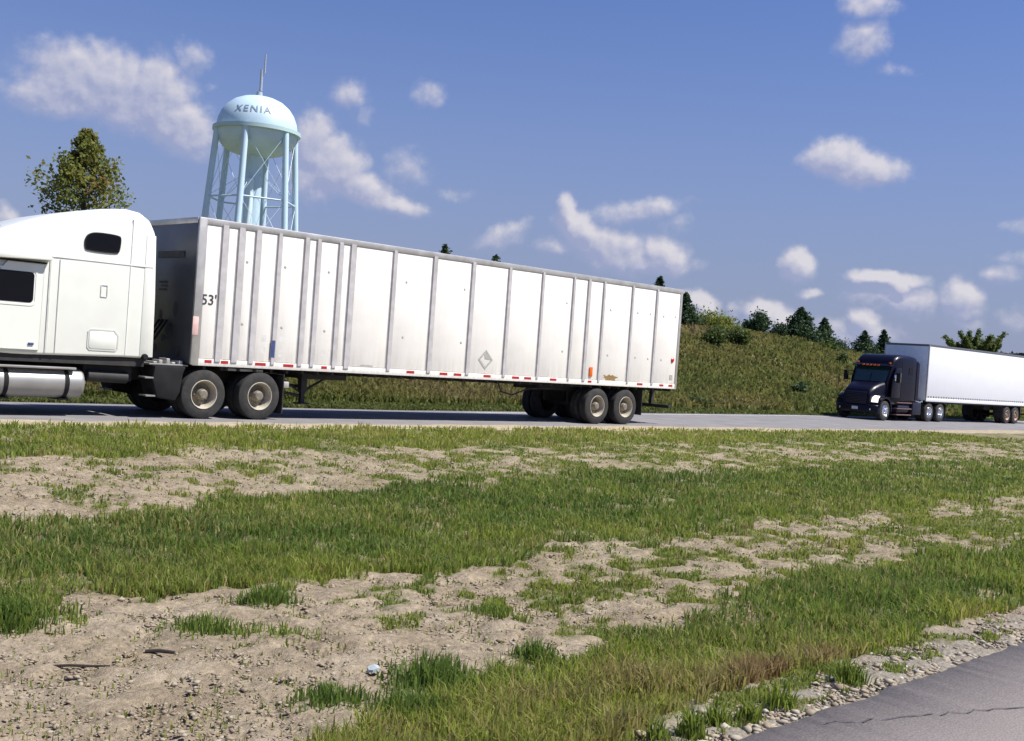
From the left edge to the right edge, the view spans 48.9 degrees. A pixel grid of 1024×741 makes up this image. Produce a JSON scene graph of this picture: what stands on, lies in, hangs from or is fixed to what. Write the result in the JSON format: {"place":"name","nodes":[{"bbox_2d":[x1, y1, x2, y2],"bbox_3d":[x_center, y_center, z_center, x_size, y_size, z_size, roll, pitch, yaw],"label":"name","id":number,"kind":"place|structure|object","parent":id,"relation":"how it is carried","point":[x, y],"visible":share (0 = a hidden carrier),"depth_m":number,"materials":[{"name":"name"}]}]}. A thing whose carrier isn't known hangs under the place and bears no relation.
{"place":"outdoors","nodes":[
{"label":"outdoors","id":0,"kind":"place"},
{"bbox_2d":[0,340,1023,740],"bbox_3d":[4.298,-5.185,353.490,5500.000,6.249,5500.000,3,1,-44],"label":"ground","id":1,"kind":"structure","parent":0,"point":[152,688],"depth_m":8.12,"materials":[{"name":"soil"}]},
{"bbox_2d":[0,586,73,638],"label":"weed clump","id":2,"kind":"object","parent":1,"relation":"on","point":[8,622],"visible":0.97,"depth_m":6.91,"materials":[{"name":"green plant"}]},
{"bbox_2d":[53,608,89,628],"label":"weed clump","id":3,"kind":"object","parent":1,"relation":"on","point":[75,620],"visible":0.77,"depth_m":7.11,"materials":[{"name":"green plant"}]},
{"bbox_2d":[24,128,136,213],"bbox_3d":[-19.253,-8.054,50.350,4.721,5.688,5.272,4,1,-24],"label":"broadleaf tree","id":4,"kind":"object","parent":1,"relation":"on","point":[74,164],"visible":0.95,"depth_m":50.08,"materials":[{"name":"green plant"}]},
{"bbox_2d":[54,664,109,666],"bbox_3d":[-2.359,1.619,6.178,0.312,0.034,0.021,4,1,0],"label":"stick","id":5,"kind":"object","parent":1,"relation":"on","point":[71,665],"visible":1,"depth_m":6.17,"materials":[{"name":"brown wood"}]},
{"bbox_2d":[145,649,174,653],"bbox_3d":[-2.043,1.630,6.541,0.172,0.028,0.028,4,1,1],"label":"stick","id":6,"kind":"object","parent":1,"relation":"on","point":[159,651],"visible":1,"depth_m":6.53,"materials":[{"name":"brown wood"}]},
{"bbox_2d":[146,609,256,644],"bbox_3d":[-1.959,1.597,7.098,0.707,0.168,0.647,4,1,-31],"label":"weed clump","id":7,"kind":"object","parent":1,"relation":"on","point":[192,623],"visible":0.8,"depth_m":7.09,"materials":[{"name":"green plant"}]},
{"bbox_2d":[201,54,300,230],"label":"water tower","id":8,"kind":"structure","parent":1,"relation":"on","point":[257,131],"depth_m":161.61,"materials":[{"name":"metal"}]},
{"bbox_2d":[220,580,311,615],"bbox_3d":[-1.782,1.614,8.166,0.610,0.194,0.622,4,1,-1],"label":"weed clump","id":9,"kind":"object","parent":1,"relation":"on","point":[258,595],"visible":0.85,"depth_m":8.12,"materials":[{"name":"green plant"}]},
{"bbox_2d":[201,619,359,663],"bbox_3d":[-1.493,1.651,7.031,0.950,0.123,0.902,3,1,-44],"label":"weed clump","id":10,"kind":"object","parent":1,"relation":"on","point":[281,631],"visible":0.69,"depth_m":7.07,"materials":[{"name":"green plant"}]},
{"bbox_2d":[268,679,382,718],"bbox_3d":[-0.914,1.642,5.717,0.579,0.165,0.637,3,1,-44],"label":"weed clump","id":11,"kind":"object","parent":1,"relation":"on","point":[326,694],"visible":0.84,"depth_m":5.69,"materials":[{"name":"green plant"}]},
{"bbox_2d":[367,664,379,672],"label":"litter","id":12,"kind":"object","parent":1,"relation":"on","point":[372,668],"visible":1,"depth_m":6.34,"materials":[{"name":"paper"}]},
{"bbox_2d":[324,682,474,733],"bbox_3d":[-0.466,1.659,5.661,0.834,0.218,0.763,4,1,6],"label":"weed clump","id":13,"kind":"object","parent":1,"relation":"on","point":[387,700],"visible":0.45,"depth_m":5.59,"materials":[{"name":"green plant"}]},
{"bbox_2d":[374,647,491,696],"bbox_3d":[-0.385,1.646,6.202,0.745,0.242,0.868,3,1,-44],"label":"weed clump","id":14,"kind":"object","parent":1,"relation":"on","point":[422,672],"visible":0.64,"depth_m":6.16,"materials":[{"name":"green plant"}]},
{"bbox_2d":[438,243,452,253],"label":"evergreen tree","id":15,"kind":"object","parent":1,"relation":"on","point":[444,250],"visible":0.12,"depth_m":70.74,"materials":[{"name":"green plant"}]},
{"bbox_2d":[447,600,532,622],"bbox_3d":[-0.166,1.716,8.084,0.571,0.153,0.566,3,1,-44],"label":"weed clump","id":16,"kind":"object","parent":1,"relation":"on","point":[491,608],"visible":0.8,"depth_m":8.06,"materials":[{"name":"green plant"}]},
{"bbox_2d":[491,254,500,261],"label":"evergreen tree","id":17,"kind":"object","parent":1,"relation":"on","point":[495,258],"visible":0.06,"depth_m":73.77,"materials":[{"name":"green plant"}]},
{"bbox_2d":[0,442,1021,740],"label":"dirt clods","id":18,"kind":"object","parent":1,"relation":"on","point":[222,684],"visible":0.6,"depth_m":6.72,"materials":[{"name":"soil"}]},
{"bbox_2d":[0,418,1023,740],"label":"grass","id":19,"kind":"structure","parent":1,"relation":"on","point":[552,702],"depth_m":10.80,"materials":[{"name":"green plant"}]},
{"bbox_2d":[0,419,1023,433],"bbox_3d":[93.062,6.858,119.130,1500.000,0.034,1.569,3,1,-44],"label":"gravel shoulder","id":20,"kind":"object","parent":1,"relation":"on","point":[308,426],"visible":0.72,"depth_m":27.21},
{"bbox_2d":[0,401,1023,430],"bbox_3d":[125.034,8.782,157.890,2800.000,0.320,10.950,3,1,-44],"label":"highway","id":21,"kind":"structure","parent":1,"relation":"on","point":[88,412],"depth_m":30.50,"materials":[{"name":"grey asphalt"}]},
{"bbox_2d":[0,209,288,419],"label":"semi tractor","id":22,"kind":"object","parent":21,"relation":"on","point":[77,297],"visible":0.98,"depth_m":21.56,"materials":[{"name":"white paint"}]},
{"bbox_2d":[138,217,682,423],"bbox_3d":[-1.615,-0.817,29.528,16.217,4.146,2.653,3,1,-44],"label":"semi trailer","id":23,"kind":"object","parent":21,"relation":"on","point":[302,307],"visible":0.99,"depth_m":26.78,"materials":[{"name":"metal"}]},
{"bbox_2d":[4,402,992,420],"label":"road line","id":24,"kind":"object","parent":21,"relation":"on","point":[673,414],"visible":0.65,"depth_m":47.61,"materials":[{"name":"paint"}]},
{"bbox_2d":[836,353,945,421],"bbox_3d":[20.377,0.903,60.331,7.655,3.440,3.190,3,1,-44],"label":"semi tractor","id":25,"kind":"object","parent":21,"relation":"on","point":[882,387],"visible":1,"depth_m":58.59,"materials":[{"name":"black paint"}]},
{"bbox_2d":[884,342,1023,423],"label":"semi trailer","id":26,"kind":"object","parent":21,"relation":"on","point":[979,385],"visible":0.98,"depth_m":64.19,"materials":[{"name":"metal"}]},
{"bbox_2d":[502,635,563,664],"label":"weed clump","id":27,"kind":"object","parent":1,"relation":"on","point":[532,650],"visible":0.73,"depth_m":6.83,"materials":[{"name":"green plant"}]},
{"bbox_2d":[638,710,673,740],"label":"weed clump","id":28,"kind":"object","parent":1,"relation":"on","point":[659,732],"visible":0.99,"depth_m":5.38,"materials":[{"name":"green plant"}]},
{"bbox_2d":[653,275,664,286],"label":"evergreen tree","id":29,"kind":"object","parent":1,"relation":"on","point":[659,281],"visible":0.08,"depth_m":85.83,"materials":[{"name":"green plant"}]},
{"bbox_2d":[667,699,711,740],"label":"weed clump","id":30,"kind":"object","parent":1,"relation":"on","point":[690,725],"visible":0.95,"depth_m":5.43,"materials":[{"name":"green plant"}]},
{"bbox_2d":[681,291,706,324],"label":"evergreen tree","id":31,"kind":"object","parent":1,"relation":"on","point":[689,314],"visible":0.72,"depth_m":85.48,"materials":[{"name":"green plant"}]},
{"bbox_2d":[687,391,711,406],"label":"shrub","id":32,"kind":"object","parent":1,"relation":"on","point":[700,398],"visible":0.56,"depth_m":53.71,"materials":[{"name":"green plant"}]},
{"bbox_2d":[696,323,731,345],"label":"shrub","id":33,"kind":"object","parent":1,"relation":"on","point":[714,337],"visible":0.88,"depth_m":77.45,"materials":[{"name":"green plant"}]},
{"bbox_2d":[695,305,739,328],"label":"shrub","id":34,"kind":"object","parent":1,"relation":"on","point":[715,319],"visible":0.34,"depth_m":87.71,"materials":[{"name":"green plant"}]},
{"bbox_2d":[708,308,743,328],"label":"shrub","id":35,"kind":"object","parent":1,"relation":"on","point":[732,323],"visible":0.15,"depth_m":90.62,"materials":[{"name":"green plant"}]},
{"bbox_2d":[724,321,755,345],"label":"shrub","id":36,"kind":"object","parent":1,"relation":"on","point":[738,336],"visible":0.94,"depth_m":81.07,"materials":[{"name":"green plant"}]},
{"bbox_2d":[739,305,772,332],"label":"shrub","id":37,"kind":"object","parent":1,"relation":"on","point":[759,321],"visible":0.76,"depth_m":91.68,"materials":[{"name":"green plant"}]},
{"bbox_2d":[753,677,805,713],"bbox_3d":[1.445,1.743,6.079,0.304,0.202,0.302,3,1,-44],"label":"weed clump","id":38,"kind":"object","parent":1,"relation":"on","point":[777,701],"visible":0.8,"depth_m":6.05,"materials":[{"name":"green plant"}]},
{"bbox_2d":[767,319,795,336],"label":"shrub","id":39,"kind":"object","parent":1,"relation":"on","point":[780,329],"visible":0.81,"depth_m":95.68,"materials":[{"name":"green plant"}]},
{"bbox_2d":[787,382,810,392],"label":"shrub","id":40,"kind":"object","parent":1,"relation":"on","point":[799,387],"visible":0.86,"depth_m":66.80,"materials":[{"name":"green plant"}]},
{"bbox_2d":[774,306,830,342],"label":"evergreen tree","id":41,"kind":"object","parent":1,"relation":"on","point":[801,322],"visible":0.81,"depth_m":96.77,"materials":[{"name":"green plant"}]},
{"bbox_2d":[815,338,842,351],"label":"shrub","id":42,"kind":"object","parent":1,"relation":"on","point":[833,345],"visible":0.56,"depth_m":93.63,"materials":[{"name":"green plant"}]},
{"bbox_2d":[814,317,845,345],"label":"evergreen tree","id":43,"kind":"object","parent":1,"relation":"on","point":[825,323],"visible":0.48,"depth_m":100.89,"materials":[{"name":"green plant"}]},
{"bbox_2d":[835,351,848,361],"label":"shrub","id":44,"kind":"object","parent":1,"relation":"on","point":[843,357],"visible":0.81,"depth_m":85.87,"materials":[{"name":"green plant"}]},
{"bbox_2d":[835,336,853,349],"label":"shrub","id":45,"kind":"object","parent":1,"relation":"on","point":[842,343],"visible":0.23,"depth_m":101.98,"materials":[{"name":"green plant"}]},
{"bbox_2d":[820,655,877,687],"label":"weed clump","id":46,"kind":"object","parent":1,"relation":"on","point":[848,674],"visible":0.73,"depth_m":6.65,"materials":[{"name":"green plant"}]},
{"bbox_2d":[847,330,882,353],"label":"evergreen tree","id":47,"kind":"object","parent":1,"relation":"on","point":[864,343],"visible":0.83,"depth_m":107.83,"materials":[{"name":"green plant"}]},
{"bbox_2d":[873,329,890,353],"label":"evergreen tree","id":48,"kind":"object","parent":1,"relation":"on","point":[882,340],"visible":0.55,"depth_m":108.66,"materials":[{"name":"green plant"}]},
{"bbox_2d":[941,328,1008,351],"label":"broadleaf tree","id":49,"kind":"object","parent":1,"relation":"on","point":[978,343],"visible":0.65,"depth_m":162.37,"materials":[{"name":"green plant"}]},
{"bbox_2d":[996,351,1023,355],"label":"distant wood","id":50,"kind":"object","parent":1,"relation":"on","point":[1020,354],"depth_m":378.03,"materials":[{"name":"green plant"}]},
{"bbox_2d":[0,322,1023,420],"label":"hill grass","id":51,"kind":"structure","parent":0,"point":[738,391],"depth_m":59.74,"materials":[{"name":"green plant"}]},
{"bbox_2d":[0,0,1023,353],"label":"sky","id":52,"kind":"structure","parent":0,"point":[858,165],"materials":[{"name":"blue"}]},
{"bbox_2d":[585,595,1023,740],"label":"edge gravel","id":53,"kind":"structure","parent":0,"point":[748,728],"depth_m":6.61,"materials":[{"name":"grey gravel"}]},
{"bbox_2d":[696,695,734,727],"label":"weed clump","id":54,"kind":"object","parent":53,"relation":"on","point":[715,716],"visible":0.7,"depth_m":5.68,"materials":[{"name":"green plant"}]},
{"bbox_2d":[730,687,769,727],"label":"weed clump","id":55,"kind":"object","parent":53,"relation":"on","point":[750,714],"visible":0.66,"depth_m":5.76,"materials":[{"name":"green plant"}]},
{"bbox_2d":[738,642,1023,740],"bbox_3d":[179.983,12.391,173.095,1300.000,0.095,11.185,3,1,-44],"label":"road","id":56,"kind":"structure","parent":0,"point":[979,699],"depth_m":6.09,"materials":[{"name":"grey asphalt"}]}
]}

